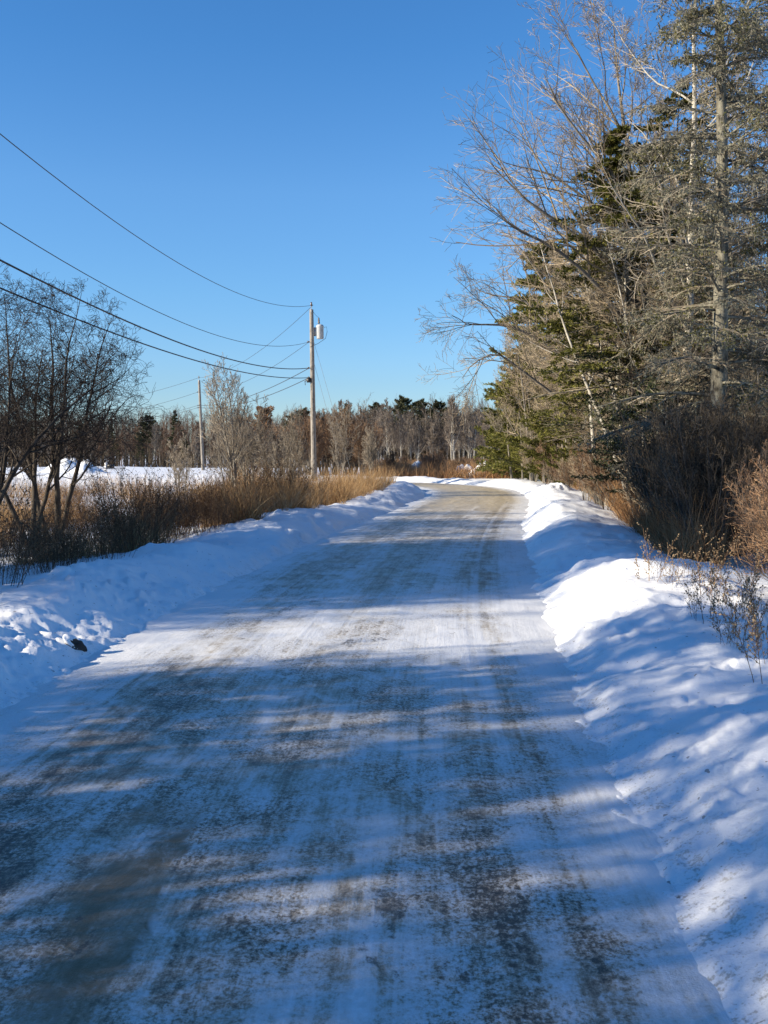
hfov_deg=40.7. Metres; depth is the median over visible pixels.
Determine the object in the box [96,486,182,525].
dry shrub
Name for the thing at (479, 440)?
bare tree
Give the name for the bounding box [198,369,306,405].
overhead wire
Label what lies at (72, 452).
bare tree
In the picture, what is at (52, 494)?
dry shrub
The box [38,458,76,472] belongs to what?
snow pile
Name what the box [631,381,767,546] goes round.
alder shrub
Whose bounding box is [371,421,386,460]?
alder shrub
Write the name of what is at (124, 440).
bare tree
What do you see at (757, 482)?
alder shrub
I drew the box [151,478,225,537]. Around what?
dry shrub
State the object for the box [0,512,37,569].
dry shrub
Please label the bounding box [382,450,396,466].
brush shrub
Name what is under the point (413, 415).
bare tree
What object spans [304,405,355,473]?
alder shrub
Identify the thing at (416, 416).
bare tree
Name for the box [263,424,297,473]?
alder shrub
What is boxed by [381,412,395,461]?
bare tree
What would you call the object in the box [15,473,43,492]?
dry shrub
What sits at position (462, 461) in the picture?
brush shrub
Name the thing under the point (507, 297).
maple tree
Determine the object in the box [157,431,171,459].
bare tree
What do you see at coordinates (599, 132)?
maple tree
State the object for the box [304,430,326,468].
alder shrub
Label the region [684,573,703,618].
dead weed
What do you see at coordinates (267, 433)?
alder shrub
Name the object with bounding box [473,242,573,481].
pine tree
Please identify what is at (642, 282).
bare tree
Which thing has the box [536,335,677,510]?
fir tree
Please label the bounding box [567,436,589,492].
brush shrub
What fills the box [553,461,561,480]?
brush shrub
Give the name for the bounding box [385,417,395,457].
bare tree
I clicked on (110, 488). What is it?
dry shrub
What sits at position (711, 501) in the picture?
alder shrub
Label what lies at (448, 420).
bare tree
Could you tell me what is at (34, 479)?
bare tree
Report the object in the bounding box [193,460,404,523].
dry grass
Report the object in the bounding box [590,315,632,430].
bare tree
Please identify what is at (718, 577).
dead weed
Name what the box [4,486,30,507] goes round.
dry shrub
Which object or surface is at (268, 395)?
overhead wire
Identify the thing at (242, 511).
dry shrub
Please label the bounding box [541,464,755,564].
dry grass
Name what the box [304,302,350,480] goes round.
utility pole
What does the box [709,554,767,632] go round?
dead weed
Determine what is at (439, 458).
brush shrub
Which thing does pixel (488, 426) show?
bare tree
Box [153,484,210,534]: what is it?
dry shrub
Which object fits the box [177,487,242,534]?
dry shrub
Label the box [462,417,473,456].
bare tree
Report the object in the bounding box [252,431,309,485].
bare sapling
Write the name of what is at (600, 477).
fir tree
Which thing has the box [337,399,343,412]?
bare tree
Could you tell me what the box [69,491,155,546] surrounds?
dry shrub
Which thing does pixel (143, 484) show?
dry shrub
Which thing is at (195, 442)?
bare tree
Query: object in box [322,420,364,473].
alder shrub
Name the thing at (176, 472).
bare sapling
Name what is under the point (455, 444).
bare tree
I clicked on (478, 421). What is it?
bare tree
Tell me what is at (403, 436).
bare tree
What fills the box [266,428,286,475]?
alder shrub
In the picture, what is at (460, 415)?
bare tree
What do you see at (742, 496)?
bramble bush
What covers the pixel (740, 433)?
alder shrub
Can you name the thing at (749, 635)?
dead weed
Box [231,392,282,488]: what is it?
bare sapling
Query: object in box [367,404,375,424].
bare tree
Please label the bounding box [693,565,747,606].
dead weed
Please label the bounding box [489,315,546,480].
bare tree
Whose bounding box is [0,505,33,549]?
dry shrub
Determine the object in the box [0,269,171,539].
bare tree
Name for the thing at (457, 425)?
bare tree
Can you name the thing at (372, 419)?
bare tree
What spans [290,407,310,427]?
pine tree
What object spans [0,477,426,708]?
snow bank
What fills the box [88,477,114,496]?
dry shrub
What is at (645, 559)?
dead weed
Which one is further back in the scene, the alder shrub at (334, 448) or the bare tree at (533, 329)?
the alder shrub at (334, 448)
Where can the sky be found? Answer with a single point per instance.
(278, 152)
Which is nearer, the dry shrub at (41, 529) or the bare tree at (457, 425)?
the dry shrub at (41, 529)
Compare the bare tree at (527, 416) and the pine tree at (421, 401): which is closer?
the bare tree at (527, 416)
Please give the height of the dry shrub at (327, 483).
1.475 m
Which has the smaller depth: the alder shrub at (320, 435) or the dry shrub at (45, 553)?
the dry shrub at (45, 553)
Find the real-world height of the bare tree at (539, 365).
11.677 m
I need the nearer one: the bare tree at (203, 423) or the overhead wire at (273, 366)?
the overhead wire at (273, 366)
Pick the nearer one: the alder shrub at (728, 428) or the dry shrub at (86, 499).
the alder shrub at (728, 428)
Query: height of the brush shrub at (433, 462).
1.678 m
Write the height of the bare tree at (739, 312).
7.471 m
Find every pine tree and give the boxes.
[106,424,121,455]
[133,414,164,454]
[135,435,145,466]
[164,410,182,461]
[180,433,188,458]
[281,413,295,459]
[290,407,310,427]
[365,402,393,421]
[388,395,423,455]
[412,398,433,434]
[422,399,446,436]
[472,369,521,477]
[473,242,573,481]
[477,343,552,479]
[511,363,576,481]
[545,390,584,486]
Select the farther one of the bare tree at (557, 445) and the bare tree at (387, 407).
the bare tree at (387, 407)
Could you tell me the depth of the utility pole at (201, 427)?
99.59 m
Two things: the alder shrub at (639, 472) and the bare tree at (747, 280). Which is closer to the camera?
the alder shrub at (639, 472)
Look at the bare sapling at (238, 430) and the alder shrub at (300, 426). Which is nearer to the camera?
the bare sapling at (238, 430)
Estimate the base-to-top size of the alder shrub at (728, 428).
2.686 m
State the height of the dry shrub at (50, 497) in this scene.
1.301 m
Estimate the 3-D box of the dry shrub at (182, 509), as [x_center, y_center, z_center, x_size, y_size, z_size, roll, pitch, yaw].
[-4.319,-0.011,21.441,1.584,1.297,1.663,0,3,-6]
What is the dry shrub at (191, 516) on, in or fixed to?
on the snow field
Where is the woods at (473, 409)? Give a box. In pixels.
[354,392,502,461]
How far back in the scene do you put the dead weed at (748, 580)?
8.33 m
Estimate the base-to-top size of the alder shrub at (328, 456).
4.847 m
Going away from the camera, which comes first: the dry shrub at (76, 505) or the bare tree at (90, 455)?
the dry shrub at (76, 505)
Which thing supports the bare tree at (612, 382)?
on the snow field
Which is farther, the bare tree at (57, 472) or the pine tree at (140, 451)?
the pine tree at (140, 451)
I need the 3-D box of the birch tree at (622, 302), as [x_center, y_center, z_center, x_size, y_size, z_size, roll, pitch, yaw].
[4.886,-3.775,24.174,3.376,8.103,3.799,-2,4,-34]
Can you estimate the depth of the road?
4.91 m
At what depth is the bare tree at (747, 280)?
24.92 m
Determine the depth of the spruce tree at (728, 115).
26.86 m
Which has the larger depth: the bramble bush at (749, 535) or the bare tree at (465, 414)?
the bare tree at (465, 414)
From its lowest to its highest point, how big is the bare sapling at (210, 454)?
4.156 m
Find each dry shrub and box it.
[0,470,61,586]
[0,484,38,559]
[0,492,105,569]
[0,497,48,553]
[0,504,74,564]
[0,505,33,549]
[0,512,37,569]
[0,515,73,575]
[0,521,17,569]
[0,533,27,583]
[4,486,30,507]
[7,518,93,572]
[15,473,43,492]
[22,481,54,501]
[22,496,63,528]
[23,499,115,569]
[25,508,100,570]
[27,503,83,543]
[38,479,85,509]
[39,483,74,509]
[41,494,93,532]
[48,482,96,526]
[52,478,86,502]
[53,491,137,557]
[56,492,118,541]
[65,483,124,523]
[67,477,100,500]
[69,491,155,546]
[71,487,153,561]
[79,489,175,549]
[81,463,194,550]
[84,458,189,552]
[84,470,184,538]
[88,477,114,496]
[88,506,151,556]
[91,474,129,500]
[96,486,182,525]
[103,492,185,544]
[122,476,213,542]
[126,473,167,512]
[126,484,189,536]
[128,476,159,495]
[128,477,209,536]
[139,485,211,536]
[139,493,199,533]
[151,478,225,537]
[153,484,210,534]
[159,492,216,538]
[174,471,239,532]
[177,462,268,532]
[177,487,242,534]
[187,463,267,524]
[190,479,255,527]
[201,462,275,520]
[209,466,275,498]
[227,455,309,501]
[227,463,289,504]
[245,464,296,493]
[248,452,323,505]
[277,464,331,496]
[298,468,355,504]
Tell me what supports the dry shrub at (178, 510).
on the snow field
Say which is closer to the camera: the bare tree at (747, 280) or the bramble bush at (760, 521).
the bramble bush at (760, 521)
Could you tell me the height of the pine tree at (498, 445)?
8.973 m
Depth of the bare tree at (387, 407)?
143.92 m
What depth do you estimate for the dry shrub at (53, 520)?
21.68 m
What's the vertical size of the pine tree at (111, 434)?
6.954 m
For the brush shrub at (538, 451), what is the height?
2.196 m
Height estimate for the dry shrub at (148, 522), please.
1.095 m
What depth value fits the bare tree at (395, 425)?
113.03 m
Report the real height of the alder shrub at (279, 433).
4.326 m
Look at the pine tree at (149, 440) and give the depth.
156.97 m
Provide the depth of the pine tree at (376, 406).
154.95 m
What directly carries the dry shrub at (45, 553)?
on the snow field
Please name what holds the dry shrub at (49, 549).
on the snow field
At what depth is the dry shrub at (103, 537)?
15.16 m
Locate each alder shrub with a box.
[242,439,268,473]
[254,421,280,467]
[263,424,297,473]
[266,422,290,468]
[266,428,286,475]
[288,413,309,471]
[289,415,325,474]
[295,416,325,469]
[295,429,310,474]
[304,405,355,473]
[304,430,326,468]
[305,433,327,468]
[307,413,343,473]
[318,415,334,474]
[321,410,342,474]
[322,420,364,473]
[326,406,352,473]
[328,406,374,474]
[337,424,365,474]
[347,421,384,473]
[349,423,372,471]
[351,425,379,475]
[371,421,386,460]
[603,392,743,531]
[630,390,757,513]
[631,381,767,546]
[645,425,767,561]
[651,412,767,548]
[658,382,767,544]
[659,411,767,509]
[670,433,762,555]
[685,418,766,555]
[685,451,747,553]
[688,414,766,464]
[697,407,762,437]
[698,397,767,535]
[709,413,764,533]
[711,448,767,560]
[742,434,767,529]
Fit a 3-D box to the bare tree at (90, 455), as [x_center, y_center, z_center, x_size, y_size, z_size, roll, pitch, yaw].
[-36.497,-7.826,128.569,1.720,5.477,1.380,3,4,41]
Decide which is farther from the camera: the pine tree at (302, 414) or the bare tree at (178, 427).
the pine tree at (302, 414)
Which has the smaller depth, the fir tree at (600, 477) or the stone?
the stone
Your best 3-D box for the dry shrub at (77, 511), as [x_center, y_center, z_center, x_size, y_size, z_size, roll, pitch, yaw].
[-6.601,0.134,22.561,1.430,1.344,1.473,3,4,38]
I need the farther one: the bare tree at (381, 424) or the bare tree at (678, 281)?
the bare tree at (381, 424)
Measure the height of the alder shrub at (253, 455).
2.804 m
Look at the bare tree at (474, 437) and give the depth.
112.53 m
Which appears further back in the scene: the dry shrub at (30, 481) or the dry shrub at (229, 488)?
the dry shrub at (30, 481)
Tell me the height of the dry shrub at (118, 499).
1.686 m
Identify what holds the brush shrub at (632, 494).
on the snow field
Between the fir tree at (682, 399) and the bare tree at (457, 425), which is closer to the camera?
the fir tree at (682, 399)
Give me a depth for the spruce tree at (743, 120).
22.89 m
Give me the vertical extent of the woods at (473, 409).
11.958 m
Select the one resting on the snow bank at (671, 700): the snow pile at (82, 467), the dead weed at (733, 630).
the dead weed at (733, 630)
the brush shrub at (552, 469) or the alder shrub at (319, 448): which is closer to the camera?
the brush shrub at (552, 469)
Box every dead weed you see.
[634,522,678,581]
[643,541,664,575]
[663,552,691,589]
[664,551,709,585]
[674,549,695,578]
[684,562,719,623]
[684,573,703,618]
[692,548,727,594]
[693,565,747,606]
[694,525,743,582]
[705,556,735,602]
[706,609,746,646]
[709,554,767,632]
[709,565,760,619]
[709,594,748,642]
[710,584,764,646]
[712,588,767,683]
[728,540,764,601]
[732,564,767,637]
[735,594,767,657]
[738,571,766,610]
[740,573,767,630]
[745,608,766,662]
[746,594,765,633]
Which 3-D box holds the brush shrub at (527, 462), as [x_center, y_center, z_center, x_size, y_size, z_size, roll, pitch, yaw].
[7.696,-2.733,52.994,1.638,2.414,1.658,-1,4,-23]
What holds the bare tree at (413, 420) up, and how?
on the snow field
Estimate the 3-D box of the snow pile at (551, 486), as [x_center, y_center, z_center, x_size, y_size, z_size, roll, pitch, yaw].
[6.492,-0.710,40.024,2.000,0.862,1.400,0,3,0]
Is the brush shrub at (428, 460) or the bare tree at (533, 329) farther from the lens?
the brush shrub at (428, 460)
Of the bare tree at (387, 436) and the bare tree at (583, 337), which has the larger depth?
the bare tree at (387, 436)
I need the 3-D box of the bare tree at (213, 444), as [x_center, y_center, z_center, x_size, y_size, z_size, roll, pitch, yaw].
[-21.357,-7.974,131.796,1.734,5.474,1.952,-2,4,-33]
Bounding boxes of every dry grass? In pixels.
[0,464,334,564]
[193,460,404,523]
[363,458,526,478]
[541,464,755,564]
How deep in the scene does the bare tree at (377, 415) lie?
123.06 m
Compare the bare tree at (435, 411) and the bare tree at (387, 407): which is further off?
the bare tree at (387, 407)
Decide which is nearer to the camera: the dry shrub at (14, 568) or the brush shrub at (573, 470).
the dry shrub at (14, 568)
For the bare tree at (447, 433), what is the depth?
123.89 m
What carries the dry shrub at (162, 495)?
on the snow field
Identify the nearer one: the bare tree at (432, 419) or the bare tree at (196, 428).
the bare tree at (432, 419)
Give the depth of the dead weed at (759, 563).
9.72 m
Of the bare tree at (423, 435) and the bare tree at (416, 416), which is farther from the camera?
the bare tree at (416, 416)
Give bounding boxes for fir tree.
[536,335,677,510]
[570,380,690,516]
[607,378,702,477]
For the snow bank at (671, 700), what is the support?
on the snow field
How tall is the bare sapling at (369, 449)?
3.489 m
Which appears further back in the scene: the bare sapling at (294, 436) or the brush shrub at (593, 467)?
the bare sapling at (294, 436)
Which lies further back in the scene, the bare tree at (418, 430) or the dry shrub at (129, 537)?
the bare tree at (418, 430)
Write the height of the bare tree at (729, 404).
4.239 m
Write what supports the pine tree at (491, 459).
on the snow field
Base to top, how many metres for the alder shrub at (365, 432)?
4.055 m
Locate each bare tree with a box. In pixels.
[0,260,145,501]
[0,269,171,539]
[0,321,118,543]
[0,340,81,480]
[62,426,74,457]
[83,433,97,462]
[97,416,111,465]
[103,431,115,463]
[119,420,135,462]
[149,422,161,458]
[151,424,165,466]
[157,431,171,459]
[170,423,181,456]
[173,422,185,456]
[174,425,183,461]
[190,427,199,466]
[192,421,208,465]
[192,424,206,455]
[198,422,206,466]
[210,432,219,456]
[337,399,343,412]
[361,408,370,422]
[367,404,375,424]
[371,413,378,444]
[374,406,382,458]
[375,403,391,453]
[375,410,388,460]
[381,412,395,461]
[383,398,398,454]
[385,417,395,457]
[386,408,401,460]
[392,412,407,452]
[393,409,409,458]
[403,411,415,457]
[405,414,415,460]
[406,409,414,458]
[409,426,422,460]
[410,421,424,460]
[411,420,425,454]
[412,414,428,458]
[421,413,437,454]
[426,420,437,456]
[429,415,442,453]
[430,412,446,451]
[433,409,445,452]
[441,397,462,459]
[441,409,449,461]
[442,394,465,458]
[447,416,461,452]
[447,418,463,459]
[454,405,466,457]
[456,404,471,456]
[458,413,472,457]
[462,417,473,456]
[465,408,481,455]
[468,423,481,455]
[475,412,484,456]
[476,420,486,457]
[478,414,490,458]
[481,415,495,447]
[482,335,523,478]
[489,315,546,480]
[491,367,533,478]
[506,255,567,482]
[515,246,585,456]
[515,360,544,481]
[517,353,555,481]
[522,315,568,455]
[532,372,560,446]
[537,344,561,439]
[541,249,604,398]
[549,371,582,448]
[552,296,614,423]
[552,340,606,448]
[554,201,679,429]
[571,218,704,397]
[572,378,611,446]
[573,102,704,342]
[588,297,666,446]
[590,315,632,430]
[593,155,758,432]
[596,69,750,346]
[608,356,675,449]
[613,269,692,412]
[635,293,710,424]
[637,112,764,305]
[640,345,701,429]
[643,167,763,308]
[659,157,767,407]
[661,188,767,401]
[674,210,766,412]
[691,313,761,418]
[700,340,751,425]
[703,184,767,412]
[728,116,767,363]
[728,253,765,407]
[728,283,767,419]
[728,341,767,426]
[730,357,767,427]
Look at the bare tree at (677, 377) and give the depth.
22.13 m
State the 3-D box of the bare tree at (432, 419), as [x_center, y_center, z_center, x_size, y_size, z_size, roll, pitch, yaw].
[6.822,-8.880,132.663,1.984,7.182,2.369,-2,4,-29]
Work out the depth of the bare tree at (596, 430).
32.75 m
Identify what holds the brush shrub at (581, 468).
on the snow bank at (671, 700)
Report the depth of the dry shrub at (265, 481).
22.51 m
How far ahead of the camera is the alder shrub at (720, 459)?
16.15 m
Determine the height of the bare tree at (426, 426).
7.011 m
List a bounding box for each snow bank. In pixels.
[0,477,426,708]
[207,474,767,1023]
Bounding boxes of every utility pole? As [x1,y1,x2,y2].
[197,376,204,469]
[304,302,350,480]
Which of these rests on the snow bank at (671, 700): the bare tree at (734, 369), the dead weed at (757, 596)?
the dead weed at (757, 596)
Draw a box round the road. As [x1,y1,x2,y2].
[0,482,732,1023]
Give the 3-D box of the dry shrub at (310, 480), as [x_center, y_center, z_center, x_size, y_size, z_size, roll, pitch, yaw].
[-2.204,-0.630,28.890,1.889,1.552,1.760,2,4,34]
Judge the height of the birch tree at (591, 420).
9.878 m
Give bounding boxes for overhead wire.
[0,134,311,306]
[0,222,307,345]
[0,259,307,368]
[0,287,308,377]
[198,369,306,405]
[198,379,305,407]
[199,305,312,377]
[226,344,305,388]
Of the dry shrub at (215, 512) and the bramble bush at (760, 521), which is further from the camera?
the dry shrub at (215, 512)
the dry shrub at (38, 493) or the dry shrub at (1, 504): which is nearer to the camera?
the dry shrub at (1, 504)
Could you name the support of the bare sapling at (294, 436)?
on the snow field
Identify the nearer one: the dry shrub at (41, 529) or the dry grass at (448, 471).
the dry shrub at (41, 529)
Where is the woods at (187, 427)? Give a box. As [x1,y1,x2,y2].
[0,403,496,466]
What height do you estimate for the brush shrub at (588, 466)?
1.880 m
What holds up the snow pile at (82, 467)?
on the snow field
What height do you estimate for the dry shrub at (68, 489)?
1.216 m
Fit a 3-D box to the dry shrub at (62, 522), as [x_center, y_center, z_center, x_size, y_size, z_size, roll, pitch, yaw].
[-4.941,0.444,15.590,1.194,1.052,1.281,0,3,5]
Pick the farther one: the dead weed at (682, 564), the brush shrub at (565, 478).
the brush shrub at (565, 478)
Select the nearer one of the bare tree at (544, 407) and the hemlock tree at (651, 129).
the hemlock tree at (651, 129)
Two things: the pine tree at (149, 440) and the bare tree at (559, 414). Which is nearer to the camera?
the bare tree at (559, 414)
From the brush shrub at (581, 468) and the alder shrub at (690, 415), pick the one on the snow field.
the alder shrub at (690, 415)
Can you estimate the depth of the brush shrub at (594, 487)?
27.04 m
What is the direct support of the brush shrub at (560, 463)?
on the snow field
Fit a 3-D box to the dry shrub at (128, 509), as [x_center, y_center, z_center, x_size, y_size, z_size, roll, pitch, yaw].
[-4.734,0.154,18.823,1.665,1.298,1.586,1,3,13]
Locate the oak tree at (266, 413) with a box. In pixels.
[249,405,277,432]
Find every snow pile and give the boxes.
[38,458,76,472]
[67,459,108,472]
[456,464,470,470]
[529,482,570,495]
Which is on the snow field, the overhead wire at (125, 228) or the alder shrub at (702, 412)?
the alder shrub at (702, 412)
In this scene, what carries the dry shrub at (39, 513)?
on the snow field
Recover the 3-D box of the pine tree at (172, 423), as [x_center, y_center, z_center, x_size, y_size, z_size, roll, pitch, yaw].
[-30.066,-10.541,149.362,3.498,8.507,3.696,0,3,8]
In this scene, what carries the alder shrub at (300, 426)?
on the snow field
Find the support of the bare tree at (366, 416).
on the snow field
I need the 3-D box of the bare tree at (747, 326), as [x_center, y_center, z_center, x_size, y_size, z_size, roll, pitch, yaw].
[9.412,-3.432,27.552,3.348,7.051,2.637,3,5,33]
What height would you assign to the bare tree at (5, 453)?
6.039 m
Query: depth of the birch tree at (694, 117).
22.28 m
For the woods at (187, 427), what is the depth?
172.53 m
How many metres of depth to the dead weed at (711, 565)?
9.91 m
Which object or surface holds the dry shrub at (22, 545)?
on the snow field
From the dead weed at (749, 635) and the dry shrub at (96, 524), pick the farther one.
the dry shrub at (96, 524)
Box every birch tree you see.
[497,195,668,485]
[510,114,667,506]
[574,0,767,404]
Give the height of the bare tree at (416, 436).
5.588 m
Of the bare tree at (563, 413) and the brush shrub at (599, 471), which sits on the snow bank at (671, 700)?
the brush shrub at (599, 471)
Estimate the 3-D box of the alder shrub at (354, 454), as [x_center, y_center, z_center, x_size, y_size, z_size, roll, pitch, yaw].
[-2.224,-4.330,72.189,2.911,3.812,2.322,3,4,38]
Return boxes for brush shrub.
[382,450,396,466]
[395,454,407,461]
[418,453,432,473]
[420,454,435,469]
[428,449,445,468]
[453,457,466,466]
[519,437,539,481]
[533,443,562,483]
[542,456,556,482]
[549,454,566,480]
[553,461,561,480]
[555,450,571,481]
[557,456,574,486]
[557,461,573,487]
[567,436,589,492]
[567,456,582,489]
[569,447,591,501]
[573,440,607,505]
[583,446,613,503]
[583,460,607,504]
[584,447,624,510]
[611,418,685,515]
[617,457,658,517]
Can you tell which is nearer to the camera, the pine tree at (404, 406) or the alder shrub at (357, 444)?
the alder shrub at (357, 444)
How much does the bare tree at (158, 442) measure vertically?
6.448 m
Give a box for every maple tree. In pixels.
[414,189,615,485]
[423,0,761,433]
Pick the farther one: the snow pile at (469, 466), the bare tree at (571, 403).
the snow pile at (469, 466)
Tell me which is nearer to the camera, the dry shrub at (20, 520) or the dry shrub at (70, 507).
the dry shrub at (20, 520)
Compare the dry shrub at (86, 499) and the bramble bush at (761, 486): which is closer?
the bramble bush at (761, 486)
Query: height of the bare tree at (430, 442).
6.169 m
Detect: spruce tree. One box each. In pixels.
[573,0,767,481]
[672,23,766,399]
[700,0,767,405]
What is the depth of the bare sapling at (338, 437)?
55.59 m
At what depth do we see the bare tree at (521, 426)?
53.73 m
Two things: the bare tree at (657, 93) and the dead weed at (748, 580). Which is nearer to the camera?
the dead weed at (748, 580)
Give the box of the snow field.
[0,455,767,586]
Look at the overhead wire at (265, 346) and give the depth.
68.36 m
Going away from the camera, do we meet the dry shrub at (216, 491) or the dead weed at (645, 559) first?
the dead weed at (645, 559)
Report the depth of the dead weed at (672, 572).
10.16 m
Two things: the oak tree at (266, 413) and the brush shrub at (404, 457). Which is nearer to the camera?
the brush shrub at (404, 457)
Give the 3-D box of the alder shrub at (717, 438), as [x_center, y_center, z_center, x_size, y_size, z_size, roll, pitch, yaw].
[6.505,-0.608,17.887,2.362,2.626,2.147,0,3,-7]
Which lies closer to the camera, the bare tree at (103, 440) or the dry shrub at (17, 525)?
the dry shrub at (17, 525)
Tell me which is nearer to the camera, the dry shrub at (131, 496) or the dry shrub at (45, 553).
the dry shrub at (45, 553)
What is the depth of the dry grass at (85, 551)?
26.95 m
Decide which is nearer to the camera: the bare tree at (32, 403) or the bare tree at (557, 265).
the bare tree at (32, 403)
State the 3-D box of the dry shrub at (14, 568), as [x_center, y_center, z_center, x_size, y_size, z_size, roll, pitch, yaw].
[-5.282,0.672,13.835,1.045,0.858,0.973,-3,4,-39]
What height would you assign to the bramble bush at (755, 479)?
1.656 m
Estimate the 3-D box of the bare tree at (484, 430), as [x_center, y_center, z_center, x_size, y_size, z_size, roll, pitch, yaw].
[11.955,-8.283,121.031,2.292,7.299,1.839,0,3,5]
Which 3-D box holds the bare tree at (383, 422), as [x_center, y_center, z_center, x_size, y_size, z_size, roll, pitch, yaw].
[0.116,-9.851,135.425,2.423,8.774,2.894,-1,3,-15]
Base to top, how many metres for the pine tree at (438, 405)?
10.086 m
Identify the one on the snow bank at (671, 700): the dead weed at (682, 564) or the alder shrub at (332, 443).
the dead weed at (682, 564)
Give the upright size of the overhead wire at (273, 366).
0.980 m
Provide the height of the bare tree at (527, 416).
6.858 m
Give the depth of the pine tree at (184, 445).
134.75 m
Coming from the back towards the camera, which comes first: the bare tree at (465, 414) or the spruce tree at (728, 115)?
the bare tree at (465, 414)
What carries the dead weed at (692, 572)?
on the snow bank at (671, 700)
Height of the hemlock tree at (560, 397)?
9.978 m
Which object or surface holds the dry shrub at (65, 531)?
on the snow field
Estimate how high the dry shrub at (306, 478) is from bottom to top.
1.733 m
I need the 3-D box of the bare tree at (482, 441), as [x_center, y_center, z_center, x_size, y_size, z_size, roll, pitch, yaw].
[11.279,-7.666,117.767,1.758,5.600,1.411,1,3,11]
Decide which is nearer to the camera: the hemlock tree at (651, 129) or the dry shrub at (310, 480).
the hemlock tree at (651, 129)
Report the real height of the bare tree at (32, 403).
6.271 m
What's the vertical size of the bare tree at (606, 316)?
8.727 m
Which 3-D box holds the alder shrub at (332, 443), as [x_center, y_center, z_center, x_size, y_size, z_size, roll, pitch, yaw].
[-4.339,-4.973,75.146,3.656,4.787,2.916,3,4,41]
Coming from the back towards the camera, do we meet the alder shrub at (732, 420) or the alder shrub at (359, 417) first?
the alder shrub at (359, 417)
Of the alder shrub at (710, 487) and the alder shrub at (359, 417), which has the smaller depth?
the alder shrub at (710, 487)
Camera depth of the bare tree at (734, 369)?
26.26 m
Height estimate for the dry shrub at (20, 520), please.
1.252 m
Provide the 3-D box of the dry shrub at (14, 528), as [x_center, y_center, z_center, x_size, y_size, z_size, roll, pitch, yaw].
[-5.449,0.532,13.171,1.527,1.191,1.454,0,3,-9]
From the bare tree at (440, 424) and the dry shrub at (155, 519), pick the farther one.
the bare tree at (440, 424)
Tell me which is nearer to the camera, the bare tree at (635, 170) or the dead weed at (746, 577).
the dead weed at (746, 577)
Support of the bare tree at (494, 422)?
on the snow field
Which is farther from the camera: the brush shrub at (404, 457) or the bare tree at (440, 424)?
the bare tree at (440, 424)
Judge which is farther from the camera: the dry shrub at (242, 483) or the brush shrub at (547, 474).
the brush shrub at (547, 474)
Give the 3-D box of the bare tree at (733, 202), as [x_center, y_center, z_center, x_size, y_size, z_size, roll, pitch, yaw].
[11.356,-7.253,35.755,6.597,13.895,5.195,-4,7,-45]
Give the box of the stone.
[63,634,86,651]
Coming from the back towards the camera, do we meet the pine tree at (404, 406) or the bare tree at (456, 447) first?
the pine tree at (404, 406)
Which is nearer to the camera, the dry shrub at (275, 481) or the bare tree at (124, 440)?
the dry shrub at (275, 481)
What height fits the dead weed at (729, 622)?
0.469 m
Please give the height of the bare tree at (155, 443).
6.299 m
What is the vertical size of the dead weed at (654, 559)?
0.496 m
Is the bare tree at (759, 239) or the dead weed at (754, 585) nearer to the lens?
the dead weed at (754, 585)
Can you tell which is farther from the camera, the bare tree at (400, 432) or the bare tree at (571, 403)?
the bare tree at (400, 432)
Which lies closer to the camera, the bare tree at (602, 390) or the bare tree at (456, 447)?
the bare tree at (602, 390)
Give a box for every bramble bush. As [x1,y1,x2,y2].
[719,493,767,573]
[721,456,767,544]
[722,465,767,580]
[725,459,767,581]
[729,438,767,569]
[752,468,767,560]
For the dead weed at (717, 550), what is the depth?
10.81 m
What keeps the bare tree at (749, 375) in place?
on the snow field
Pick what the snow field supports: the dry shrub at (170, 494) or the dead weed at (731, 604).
the dry shrub at (170, 494)
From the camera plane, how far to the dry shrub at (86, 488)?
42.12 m
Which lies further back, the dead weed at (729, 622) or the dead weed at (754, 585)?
the dead weed at (754, 585)
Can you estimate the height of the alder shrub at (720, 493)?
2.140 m
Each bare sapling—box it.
[165,432,198,492]
[197,352,259,486]
[203,408,253,486]
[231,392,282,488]
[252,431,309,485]
[277,404,312,483]
[326,403,360,475]
[361,425,384,475]
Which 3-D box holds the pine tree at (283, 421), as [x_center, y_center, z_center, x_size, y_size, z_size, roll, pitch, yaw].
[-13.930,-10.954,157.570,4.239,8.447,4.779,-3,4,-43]
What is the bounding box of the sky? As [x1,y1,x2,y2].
[0,0,767,454]
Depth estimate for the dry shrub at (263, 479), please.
25.79 m
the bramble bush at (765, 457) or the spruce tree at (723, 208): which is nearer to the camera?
the bramble bush at (765, 457)
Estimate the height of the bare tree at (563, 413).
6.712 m
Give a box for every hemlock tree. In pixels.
[521,123,714,505]
[523,213,620,455]
[578,79,767,417]
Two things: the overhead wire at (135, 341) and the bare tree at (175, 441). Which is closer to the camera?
the overhead wire at (135, 341)
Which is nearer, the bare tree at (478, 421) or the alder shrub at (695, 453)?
the alder shrub at (695, 453)
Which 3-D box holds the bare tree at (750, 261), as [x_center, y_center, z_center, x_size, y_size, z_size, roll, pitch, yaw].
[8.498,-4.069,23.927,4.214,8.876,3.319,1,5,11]
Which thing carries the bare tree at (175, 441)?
on the snow field
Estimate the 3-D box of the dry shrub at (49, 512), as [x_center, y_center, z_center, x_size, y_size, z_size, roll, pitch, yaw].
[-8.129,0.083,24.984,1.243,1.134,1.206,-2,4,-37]
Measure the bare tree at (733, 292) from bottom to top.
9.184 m

